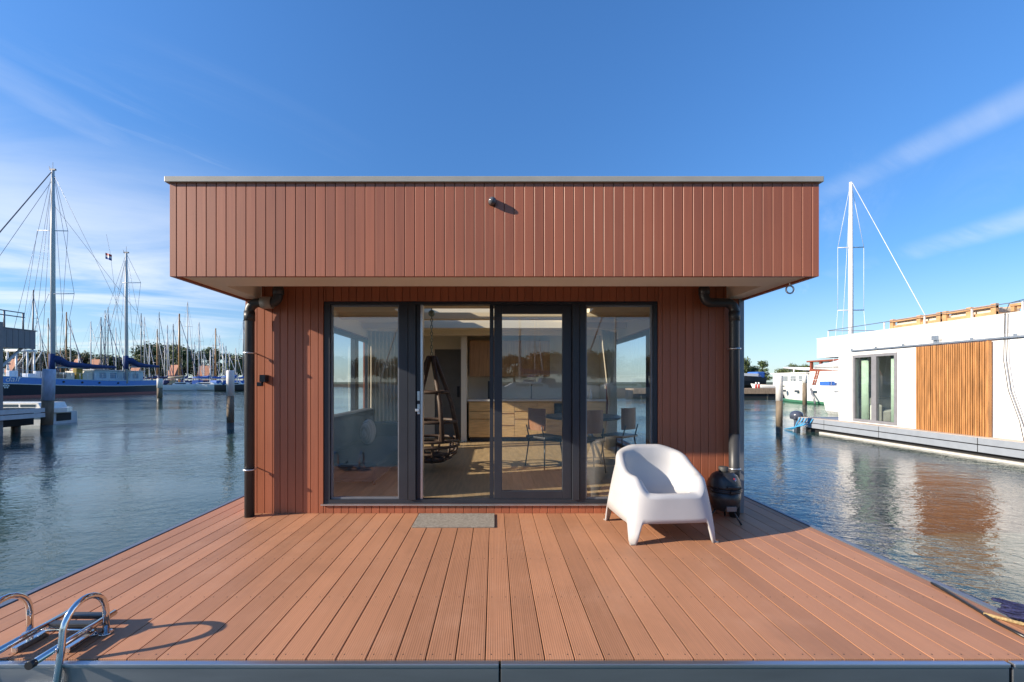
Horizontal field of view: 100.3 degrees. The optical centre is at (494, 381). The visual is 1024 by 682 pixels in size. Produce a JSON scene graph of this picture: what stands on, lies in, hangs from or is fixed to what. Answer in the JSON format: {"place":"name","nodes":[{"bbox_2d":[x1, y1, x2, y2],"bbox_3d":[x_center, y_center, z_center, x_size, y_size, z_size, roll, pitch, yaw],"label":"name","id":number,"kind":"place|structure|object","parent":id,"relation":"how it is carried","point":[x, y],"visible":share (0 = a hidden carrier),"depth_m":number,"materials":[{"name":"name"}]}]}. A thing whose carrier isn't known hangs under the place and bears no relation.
{"place":"outdoors","nodes":[
{"label":"outdoors","id":0,"kind":"place"},
{"bbox_2d":[4,358,25,375],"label":"house","id":1,"kind":"structure","parent":0,"point":[12,367],"depth_m":167.11,"materials":[{"name":"brown brick"}]},
{"bbox_2d":[88,358,104,369],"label":"house","id":2,"kind":"structure","parent":0,"point":[96,361],"depth_m":171.51,"materials":[{"name":"brown brick"}]},
{"bbox_2d":[168,364,182,379],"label":"house","id":3,"kind":"structure","parent":0,"point":[175,370],"depth_m":168.90,"materials":[{"name":"brown brick"}]},
{"bbox_2d":[200,365,212,379],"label":"house","id":4,"kind":"structure","parent":0,"point":[205,370],"depth_m":170.21,"materials":[{"name":"brown brick"}]},
{"bbox_2d":[334,384,625,395],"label":"quay edge","id":5,"kind":"object","parent":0,"point":[621,391],"depth_m":55.60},
{"bbox_2d":[0,387,1023,607],"bbox_3d":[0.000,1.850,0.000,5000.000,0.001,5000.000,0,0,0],"label":"water","id":6,"kind":"structure","parent":0,"point":[103,476],"depth_m":7.55,"materials":[{"name":"liquid"}]},
{"bbox_2d":[0,309,36,435],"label":"roof terrace","id":7,"kind":"structure","parent":6,"relation":"in","point":[17,338],"depth_m":16.22,"materials":[{"name":"grey metal"}]},
{"bbox_2d":[0,408,44,432],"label":"jetty","id":8,"kind":"object","parent":6,"relation":"in","point":[15,419],"visible":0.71,"depth_m":15.32,"materials":[{"name":"wood"}]},
{"bbox_2d":[5,349,42,372],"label":"boat hoist","id":9,"kind":"object","parent":6,"relation":"on","point":[26,354],"visible":0.6,"depth_m":83.91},
{"bbox_2d":[10,290,47,376],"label":"sailboat","id":10,"kind":"object","parent":6,"relation":"on","point":[33,303],"visible":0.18,"depth_m":84.00,"materials":[{"name":"white metal"}]},
{"bbox_2d":[18,333,57,371],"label":"sailboat","id":11,"kind":"object","parent":6,"relation":"on","point":[40,355],"visible":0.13,"depth_m":120.02,"materials":[{"name":"white metal"}]},
{"bbox_2d":[3,402,76,425],"bbox_3d":[-21.970,1.475,18.900,6.100,1.150,1.900,0,0,0],"label":"pontoon boat","id":12,"kind":"object","parent":6,"relation":"on","point":[64,412],"visible":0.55,"depth_m":18.75,"materials":[{"name":"plastic"}]},
{"bbox_2d":[37,318,57,368],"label":"sailboat","id":13,"kind":"object","parent":6,"relation":"on","point":[48,342],"visible":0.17,"depth_m":103.97,"materials":[{"name":"white metal"}]},
{"bbox_2d":[40,369,55,431],"bbox_3d":[-16.691,1.086,15.948,0.485,3.143,0.365,0,0,0],"label":"mooring pile","id":14,"kind":"object","parent":6,"relation":"in","point":[48,392],"visible":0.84,"depth_m":15.83,"materials":[{"name":"wood"}]},
{"bbox_2d":[40,312,84,370],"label":"sailboat","id":15,"kind":"object","parent":6,"relation":"on","point":[66,317],"visible":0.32,"depth_m":97.91,"materials":[{"name":"white metal"}]},
{"bbox_2d":[68,320,80,370],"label":"sailboat","id":16,"kind":"object","parent":6,"relation":"on","point":[70,342],"visible":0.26,"depth_m":111.95,"materials":[{"name":"white metal"}]},
{"bbox_2d":[0,167,159,397],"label":"sailing ship","id":17,"kind":"object","parent":6,"relation":"on","point":[78,380],"visible":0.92,"depth_m":55.51,"materials":[{"name":"blue paint"}]},
{"bbox_2d":[105,234,125,375],"bbox_3d":[-56.917,-11.295,64.115,2.803,21.705,0.284,0,0,-7],"label":"dutch flag","id":18,"kind":"object","parent":17,"relation":"attached to","point":[108,256],"visible":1,"depth_m":64.06,"materials":[{"name":"fabric"}]},
{"bbox_2d":[77,321,103,368],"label":"sailboat","id":19,"kind":"object","parent":6,"relation":"on","point":[90,346],"visible":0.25,"depth_m":110.04,"materials":[{"name":"white metal"}]},
{"bbox_2d":[93,317,108,369],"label":"sailboat","id":20,"kind":"object","parent":6,"relation":"on","point":[101,336],"visible":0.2,"depth_m":92.00,"materials":[{"name":"white metal"}]},
{"bbox_2d":[84,314,124,369],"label":"sailboat","id":21,"kind":"object","parent":6,"relation":"on","point":[105,319],"visible":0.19,"depth_m":100.17,"materials":[{"name":"white metal"}]},
{"bbox_2d":[98,309,114,369],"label":"sailboat","id":22,"kind":"object","parent":6,"relation":"on","point":[108,345],"visible":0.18,"depth_m":108.13,"materials":[{"name":"white metal"}]},
{"bbox_2d":[112,327,123,369],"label":"sailboat","id":23,"kind":"object","parent":6,"relation":"on","point":[115,333],"visible":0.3,"depth_m":115.94,"materials":[{"name":"white metal"}]},
{"bbox_2d":[136,313,150,379],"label":"sailboat","id":24,"kind":"object","parent":6,"relation":"on","point":[141,334],"visible":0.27,"depth_m":111.98,"materials":[{"name":"white metal"}]},
{"bbox_2d":[134,317,155,379],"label":"sailboat","id":25,"kind":"object","parent":6,"relation":"on","point":[144,349],"visible":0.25,"depth_m":117.94,"materials":[{"name":"white metal"}]},
{"bbox_2d":[145,346,158,379],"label":"sailboat","id":26,"kind":"object","parent":6,"relation":"on","point":[149,363],"visible":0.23,"depth_m":131.96,"materials":[{"name":"white metal"}]},
{"bbox_2d":[147,329,165,379],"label":"sailboat","id":27,"kind":"object","parent":6,"relation":"on","point":[157,362],"visible":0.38,"depth_m":97.93,"materials":[{"name":"white metal"}]},
{"bbox_2d":[147,312,170,378],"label":"sailboat","id":28,"kind":"object","parent":6,"relation":"on","point":[159,347],"visible":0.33,"depth_m":119.99,"materials":[{"name":"white metal"}]},
{"bbox_2d":[157,379,162,400],"bbox_3d":[-32.947,1.157,42.045,0.460,2.986,0.472,0,0,0],"label":"mooring pile","id":29,"kind":"object","parent":6,"relation":"in","point":[159,389],"visible":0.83,"depth_m":41.88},
{"bbox_2d":[155,345,174,379],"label":"sailboat","id":30,"kind":"object","parent":6,"relation":"on","point":[164,362],"visible":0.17,"depth_m":135.91,"materials":[{"name":"white metal"}]},
{"bbox_2d":[161,325,173,379],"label":"sailboat","id":31,"kind":"object","parent":6,"relation":"on","point":[167,360],"visible":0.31,"depth_m":103.92,"materials":[{"name":"white metal"}]},
{"bbox_2d":[160,324,182,379],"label":"sailboat","id":32,"kind":"object","parent":6,"relation":"on","point":[173,352],"visible":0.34,"depth_m":123.95,"materials":[{"name":"white metal"}]},
{"bbox_2d":[152,314,199,384],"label":"sailboat","id":33,"kind":"object","parent":6,"relation":"on","point":[166,382],"visible":0.41,"depth_m":91.86,"materials":[{"name":"white metal"}]},
{"bbox_2d":[163,375,198,390],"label":"sailboat","id":34,"kind":"object","parent":6,"relation":"on","point":[180,386],"visible":0.81,"depth_m":89.08,"materials":[{"name":"metal"}]},
{"bbox_2d":[176,302,194,383],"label":"sailboat","id":35,"kind":"object","parent":6,"relation":"on","point":[187,326],"visible":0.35,"depth_m":95.90,"materials":[{"name":"white metal"}]},
{"bbox_2d":[183,342,202,381],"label":"sailboat","id":36,"kind":"object","parent":6,"relation":"on","point":[194,362],"visible":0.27,"depth_m":125.92,"materials":[{"name":"white metal"}]},
{"bbox_2d":[190,324,204,381],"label":"sailboat","id":37,"kind":"object","parent":6,"relation":"on","point":[199,346],"visible":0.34,"depth_m":100.00,"materials":[{"name":"white metal"}]},
{"bbox_2d":[192,374,225,390],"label":"sailboat","id":38,"kind":"object","parent":6,"relation":"on","point":[205,386],"visible":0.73,"depth_m":91.04,"materials":[{"name":"white plastic"}]},
{"bbox_2d":[200,350,220,379],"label":"sailboat","id":39,"kind":"object","parent":6,"relation":"on","point":[210,364],"visible":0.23,"depth_m":107.94,"materials":[{"name":"white metal"}]},
{"bbox_2d":[198,328,224,381],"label":"sailboat","id":40,"kind":"object","parent":6,"relation":"on","point":[215,345],"visible":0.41,"depth_m":101.88,"materials":[{"name":"white metal"}]},
{"bbox_2d":[213,335,224,379],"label":"sailboat","id":41,"kind":"object","parent":6,"relation":"on","point":[219,357],"visible":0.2,"depth_m":117.93,"materials":[{"name":"white metal"}]},
{"bbox_2d":[212,346,229,381],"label":"sailboat","id":42,"kind":"object","parent":6,"relation":"on","point":[222,363],"visible":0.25,"depth_m":109.91,"materials":[{"name":"white metal"}]},
{"bbox_2d":[210,346,239,383],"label":"sailboat","id":43,"kind":"object","parent":6,"relation":"on","point":[218,381],"visible":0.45,"depth_m":97.87,"materials":[{"name":"white metal"}]},
{"bbox_2d":[214,373,243,390],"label":"sailboat","id":44,"kind":"object","parent":6,"relation":"on","point":[239,386],"visible":0.56,"depth_m":87.09,"materials":[{"name":"blue plastic"}]},
{"bbox_2d":[226,370,234,428],"bbox_3d":[-10.394,1.098,16.818,0.273,3.104,0.280,0,0,0],"label":"mooring pile","id":45,"kind":"object","parent":6,"relation":"in","point":[230,384],"visible":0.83,"depth_m":16.71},
{"bbox_2d":[232,348,242,379],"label":"sailboat","id":46,"kind":"object","parent":6,"relation":"on","point":[235,362],"visible":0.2,"depth_m":115.96,"materials":[{"name":"white metal"}]},
{"bbox_2d":[235,320,243,383],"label":"sailboat","id":47,"kind":"object","parent":6,"relation":"on","point":[242,381],"visible":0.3,"depth_m":105.91,"materials":[{"name":"white metal"}]},
{"bbox_2d":[0,176,1023,681],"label":"houseboat","id":48,"kind":"object","parent":6,"relation":"on","point":[294,562],"visible":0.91,"depth_m":3.50,"materials":[{"name":"wood"}]},
{"bbox_2d":[0,592,116,681],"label":"swim ladder","id":49,"kind":"object","parent":48,"relation":"attached to","point":[66,624],"visible":1,"depth_m":2.29,"materials":[{"name":"metal"}]},
{"bbox_2d":[257,375,268,385],"bbox_3d":[-2.438,-0.015,4.495,0.075,0.120,0.099,0,0,0],"label":"wall lamp","id":50,"kind":"object","parent":48,"relation":"attached to","point":[263,379],"visible":1,"depth_m":4.47,"materials":[{"name":"black plastic"}]},
{"bbox_2d":[334,328,367,410],"bbox_3d":[-2.565,0.220,6.975,0.080,2.160,3.350,0,0,0],"label":"side window","id":51,"kind":"structure","parent":48,"relation":"in","point":[355,339],"depth_m":7.77,"materials":[{"name":"grey glass"}]},
{"bbox_2d":[331,305,398,498],"bbox_3d":[-1.386,0.214,4.610,0.734,2.086,0.040,0,0,0],"label":"fixed window","id":52,"kind":"structure","parent":48,"relation":"in","point":[332,306],"depth_m":4.59,"materials":[{"name":"grey metal"}]},
{"bbox_2d":[334,408,397,484],"bbox_3d":[-1.945,0.889,6.665,0.990,0.819,2.830,0,0,0],"label":"sofa","id":53,"kind":"object","parent":48,"relation":"on","point":[356,459],"visible":0.42,"depth_m":6.14,"materials":[{"name":"grey fabric"}]},
{"bbox_2d":[360,419,375,444],"bbox_3d":[-2.020,0.800,6.850,0.216,0.408,0.480,0,0,0],"label":"cushion","id":54,"kind":"object","parent":53,"relation":"on","point":[368,431],"visible":1,"depth_m":6.70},
{"bbox_2d":[368,331,397,420],"bbox_3d":[-2.143,0.145,8.271,0.585,2.250,0.080,0,0,-27],"label":"curtain","id":55,"kind":"object","parent":48,"relation":"hanging from","point":[383,374],"visible":0.75,"depth_m":8.27,"materials":[{"name":"fabric"}]},
{"bbox_2d":[424,308,460,463],"bbox_3d":[-0.930,0.048,6.350,0.874,2.304,0.864,0,0,0],"label":"hanging chair","id":56,"kind":"object","parent":48,"relation":"hanging from","point":[432,457],"visible":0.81,"depth_m":6.24,"materials":[{"name":"brown wicker"}]},
{"bbox_2d":[435,349,460,437],"bbox_3d":[-1.050,0.270,9.942,0.659,2.058,0.055,0,0,0],"label":"inner door","id":57,"kind":"structure","parent":48,"relation":"in","point":[449,360],"depth_m":9.93,"materials":[{"name":"black plastic"}]},
{"bbox_2d":[412,513,494,527],"bbox_3d":[-0.393,1.393,4.298,0.795,0.013,0.415,0,0,0],"label":"doormat","id":58,"kind":"object","parent":48,"relation":"on","point":[454,520],"visible":1,"depth_m":4.27,"materials":[{"name":"fabric"}]},
{"bbox_2d":[488,197,495,205],"bbox_3d":[-0.014,-1.475,3.474,0.068,0.068,0.066,0,0,0],"label":"security lamp","id":59,"kind":"object","parent":48,"relation":"attached to","point":[491,201],"visible":1,"depth_m":3.46,"materials":[{"name":"grey metal"}]},
{"bbox_2d":[494,305,571,498],"bbox_3d":[0.416,0.214,4.610,0.832,2.087,0.060,0,0,0],"label":"sliding door","id":60,"kind":"structure","parent":48,"relation":"in","point":[566,310],"depth_m":4.58,"materials":[{"name":"black metal"}]},
{"bbox_2d":[467,340,605,440],"bbox_3d":[0.925,0.184,9.559,3.010,2.229,0.679,0,0,0],"label":"kitchen unit","id":61,"kind":"object","parent":48,"relation":"on","point":[525,358],"visible":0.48,"depth_m":9.33,"materials":[{"name":"brown wood"}]},
{"bbox_2d":[525,408,561,469],"bbox_3d":[0.773,0.850,6.594,0.458,0.899,0.440,0,0,-38],"label":"dining chair","id":62,"kind":"object","parent":48,"relation":"on","point":[536,419],"visible":0.91,"depth_m":6.43,"materials":[{"name":"black plastic"}]},
{"bbox_2d":[546,413,620,463],"bbox_3d":[1.450,0.925,7.000,1.240,0.749,1.240,0,0,0],"label":"dining table","id":63,"kind":"object","parent":48,"relation":"on","point":[606,417],"visible":0.38,"depth_m":6.79,"materials":[{"name":"grey metal"}]},
{"bbox_2d":[587,410,605,472],"bbox_3d":[1.351,0.850,6.241,0.440,0.899,0.458,0,0,-10],"label":"dining chair","id":64,"kind":"object","parent":48,"relation":"on","point":[594,421],"visible":0.56,"depth_m":6.05,"materials":[{"name":"black plastic"}]},
{"bbox_2d":[601,330,616,448],"bbox_3d":[2.217,0.145,8.220,0.080,2.251,0.542,0,0,42],"label":"curtain","id":65,"kind":"object","parent":48,"relation":"hanging from","point":[609,342],"visible":0.85,"depth_m":8.24,"materials":[{"name":"fabric"}]},
{"bbox_2d":[600,407,637,463],"bbox_3d":[1.986,0.850,6.743,0.440,0.899,0.458,0,0,-40],"label":"dining chair","id":66,"kind":"object","parent":48,"relation":"on","point":[628,418],"visible":0.89,"depth_m":6.55,"materials":[{"name":"black plastic"}]},
{"bbox_2d":[586,305,651,498],"bbox_3d":[1.343,0.214,4.610,0.721,2.086,0.040,0,0,0],"label":"fixed window","id":67,"kind":"structure","parent":48,"relation":"in","point":[587,497],"depth_m":4.59,"materials":[{"name":"grey metal"}]},
{"bbox_2d":[617,329,649,447],"bbox_3d":[2.565,0.220,7.525,0.080,2.160,3.850,0,0,0],"label":"side window","id":68,"kind":"structure","parent":48,"relation":"in","point":[646,333],"depth_m":7.02,"materials":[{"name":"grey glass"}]},
{"bbox_2d":[604,444,718,544],"bbox_3d":[1.534,1.013,4.019,0.807,0.778,0.714,0,0,-4],"label":"tub chair","id":69,"kind":"object","parent":48,"relation":"on","point":[656,484],"visible":1,"depth_m":3.85,"materials":[{"name":"white plastic"}]},
{"bbox_2d":[707,466,741,524],"bbox_3d":[2.309,1.124,4.285,0.339,0.549,0.346,0,0,0],"label":"kamado grill","id":70,"kind":"object","parent":48,"relation":"on","point":[724,487],"visible":0.99,"depth_m":4.19,"materials":[{"name":"black ceramic"}]},
{"bbox_2d":[930,582,1023,637],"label":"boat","id":71,"kind":"object","parent":48,"relation":"on","point":[1011,610],"visible":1,"depth_m":2.50,"materials":[{"name":"fabric"}]},
{"bbox_2d":[625,388,784,397],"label":"jetty","id":72,"kind":"object","parent":6,"relation":"in","point":[748,392],"visible":0.17,"depth_m":49.00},
{"bbox_2d":[776,375,782,433],"bbox_3d":[10.305,1.202,15.417,0.219,2.897,0.224,0,0,0],"label":"mooring pile","id":73,"kind":"object","parent":6,"relation":"in","point":[779,403],"visible":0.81,"depth_m":15.33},
{"bbox_2d":[802,375,806,408],"bbox_3d":[21.723,1.086,29.839,0.278,3.127,0.286,0,0,0],"label":"mooring pile","id":74,"kind":"object","parent":6,"relation":"in","point":[804,391],"visible":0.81,"depth_m":29.74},
{"bbox_2d":[771,359,838,404],"bbox_3d":[28.486,0.185,35.500,4.428,4.030,14.500,0,0,0],"label":"motor yacht","id":75,"kind":"object","parent":6,"relation":"on","point":[818,382],"visible":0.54,"depth_m":36.36,"materials":[{"name":"white paint"}]},
{"bbox_2d":[814,182,924,414],"bbox_3d":[19.912,-4.542,22.260,2.280,13.384,9.579,0,0,5],"label":"sailboat","id":76,"kind":"object","parent":6,"relation":"on","point":[831,401],"visible":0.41,"depth_m":23.96,"materials":[{"name":"white paint"}]},
{"bbox_2d":[798,300,1023,464],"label":"houseboat","id":77,"kind":"object","parent":6,"relation":"on","point":[951,394],"visible":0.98,"depth_m":11.42,"materials":[{"name":"paint"}]},
{"bbox_2d":[789,411,803,428],"bbox_3d":[11.930,1.599,16.744,0.442,0.942,0.668,0,0,0],"label":"outboard motor","id":78,"kind":"object","parent":77,"relation":"attached to","point":[794,415],"visible":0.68,"depth_m":16.72,"materials":[{"name":"grey metal"}]},
{"bbox_2d":[785,417,812,429],"bbox_3d":[11.559,1.595,16.115,0.293,0.505,1.078,0,0,-15],"label":"blue mooring line","id":79,"kind":"object","parent":77,"relation":"hanging from","point":[798,425],"visible":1,"depth_m":16.10,"materials":[{"name":"fabric"}]},
{"bbox_2d":[861,357,868,419],"bbox_3d":[12.278,0.220,14.120,0.064,2.120,0.240,0,0,0],"label":"curtain","id":80,"kind":"object","parent":77,"relation":"hanging from","point":[864,387],"visible":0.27,"depth_m":14.07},
{"bbox_2d":[852,352,896,425],"bbox_3d":[12.090,0.207,13.551,0.100,2.195,1.578,0,0,0],"label":"window","id":81,"kind":"structure","parent":77,"relation":"in","point":[874,357],"depth_m":13.50,"materials":[{"name":"metal"}]},
{"bbox_2d":[859,397,890,421],"bbox_3d":[13.780,0.920,14.255,2.840,0.800,0.850,0,0,0],"label":"sofa","id":82,"kind":"object","parent":77,"relation":"on","point":[884,408],"visible":0.12,"depth_m":14.25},
{"bbox_2d":[891,355,893,421],"bbox_3d":[12.278,0.220,13.122,0.064,2.120,0.120,0,0,0],"label":"curtain","id":83,"kind":"object","parent":77,"relation":"hanging from","point":[892,388],"visible":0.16,"depth_m":13.12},
{"bbox_2d":[890,312,950,328],"bbox_3d":[12.703,-1.776,12.500,0.834,0.308,1.500,0,0,0],"label":"roof bench","id":84,"kind":"object","parent":77,"relation":"on","point":[918,320],"visible":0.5,"depth_m":12.41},
{"bbox_2d":[942,303,1021,321],"bbox_3d":[12.703,-1.776,11.075,0.834,0.308,1.250,0,0,0],"label":"roof bench","id":85,"kind":"object","parent":77,"relation":"on","point":[983,311],"visible":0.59,"depth_m":10.90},
{"bbox_2d":[1003,299,1023,440],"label":"black cable","id":86,"kind":"object","parent":77,"relation":"on","point":[1008,369],"visible":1,"depth_m":9.95,"materials":[{"name":"plastic"}]},
{"bbox_2d":[1009,302,1021,311],"bbox_3d":[12.910,-1.760,10.150,0.700,0.280,0.500,0,0,0],"label":"roof table","id":87,"kind":"object","parent":77,"relation":"on","point":[1014,307],"visible":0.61,"depth_m":10.32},
{"bbox_2d":[0,0,1023,381],"label":"sky","id":88,"kind":"structure","parent":0,"point":[918,105],"materials":[{"name":"blue"}]},
{"bbox_2d":[334,382,775,387],"bbox_3d":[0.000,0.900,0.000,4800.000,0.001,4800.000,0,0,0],"label":"land","id":89,"kind":"structure","parent":0,"point":[631,384],"depth_m":151.21,"materials":[{"name":"green plant"}]},
{"bbox_2d":[3,349,18,370],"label":"tree","id":90,"kind":"object","parent":89,"relation":"on","point":[5,354],"visible":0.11,"depth_m":175.86,"materials":[{"name":"green plant"}]},
{"bbox_2d":[14,349,49,372],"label":"tree","id":91,"kind":"object","parent":89,"relation":"on","point":[37,366],"visible":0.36,"depth_m":176.65,"materials":[{"name":"green plant"}]},
{"bbox_2d":[43,353,76,371],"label":"tree","id":92,"kind":"object","parent":89,"relation":"on","point":[68,359],"visible":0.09,"depth_m":183.72,"materials":[{"name":"green plant"}]},
{"bbox_2d":[49,347,77,357],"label":"tree","id":93,"kind":"object","parent":89,"relation":"on","point":[73,352],"visible":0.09,"depth_m":197.79,"materials":[{"name":"green plant"}]},
{"bbox_2d":[73,350,92,363],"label":"tree","id":94,"kind":"object","parent":89,"relation":"on","point":[85,359],"visible":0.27,"depth_m":193.03,"materials":[{"name":"green plant"}]},
{"bbox_2d":[86,354,123,369],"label":"tree","id":95,"kind":"object","parent":89,"relation":"on","point":[111,361],"visible":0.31,"depth_m":188.56,"materials":[{"name":"green plant"}]},
{"bbox_2d":[128,355,154,377],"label":"tree","id":96,"kind":"object","parent":89,"relation":"on","point":[138,360],"visible":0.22,"depth_m":184.39,"materials":[{"name":"green plant"}]},
{"bbox_2d":[129,341,168,379],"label":"tree","id":97,"kind":"object","parent":89,"relation":"on","point":[153,350],"visible":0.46,"depth_m":187.34,"materials":[{"name":"green plant"}]},
{"bbox_2d":[150,344,192,376],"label":"tree","id":98,"kind":"object","parent":89,"relation":"on","point":[171,345],"visible":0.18,"depth_m":192.13,"materials":[{"name":"green plant"}]},
{"bbox_2d":[162,346,197,379],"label":"tree","id":99,"kind":"object","parent":89,"relation":"on","point":[184,358],"visible":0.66,"depth_m":185.58,"materials":[{"name":"green plant"}]},
{"bbox_2d":[188,347,221,376],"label":"tree","id":100,"kind":"object","parent":89,"relation":"on","point":[207,352],"visible":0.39,"depth_m":192.43,"materials":[{"name":"green plant"}]},
{"bbox_2d":[218,353,233,375],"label":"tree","id":101,"kind":"object","parent":89,"relation":"on","point":[224,363],"visible":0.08,"depth_m":187.89,"materials":[{"name":"green plant"}]},
{"bbox_2d":[221,353,242,375],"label":"tree","id":102,"kind":"object","parent":89,"relation":"on","point":[240,358],"visible":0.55,"depth_m":182.09,"materials":[{"name":"green plant"}]},
{"bbox_2d":[744,356,750,372],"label":"tree","id":103,"kind":"object","parent":89,"relation":"on","point":[747,368],"visible":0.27,"depth_m":81.24,"materials":[{"name":"green plant"}]},
{"bbox_2d":[750,366,759,371],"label":"tree","id":104,"kind":"object","parent":89,"relation":"on","point":[753,369],"visible":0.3,"depth_m":83.20,"materials":[{"name":"green plant"}]},
{"bbox_2d":[744,372,766,387],"bbox_3d":[32.587,-0.240,57.122,7.000,2.219,2.846,0,0,-6],"label":"hauled out boat","id":105,"kind":"object","parent":89,"relation":"on","point":[750,378],"visible":0.46,"depth_m":56.18,"materials":[{"name":"blue fabric"}]},
{"bbox_2d":[751,384,775,387],"bbox_3d":[33.600,0.530,53.400,2.600,0.670,1.100,0,0,20],"label":"dinghy","id":106,"kind":"object","parent":89,"relation":"on","point":[764,386],"visible":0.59,"depth_m":52.92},
{"bbox_2d":[756,360,772,379],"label":"pine tree","id":107,"kind":"object","parent":89,"relation":"on","point":[763,365],"visible":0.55,"depth_m":73.62,"materials":[{"name":"green plant"}]},
{"bbox_2d":[774,368,787,372],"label":"tree","id":108,"kind":"object","parent":89,"relation":"on","point":[780,370],"visible":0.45,"depth_m":79.59,"materials":[{"name":"green plant"}]},
{"bbox_2d":[784,363,802,372],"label":"boat","id":109,"kind":"object","parent":89,"relation":"on","point":[791,370],"visible":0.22,"depth_m":81.95,"materials":[{"name":"white"}]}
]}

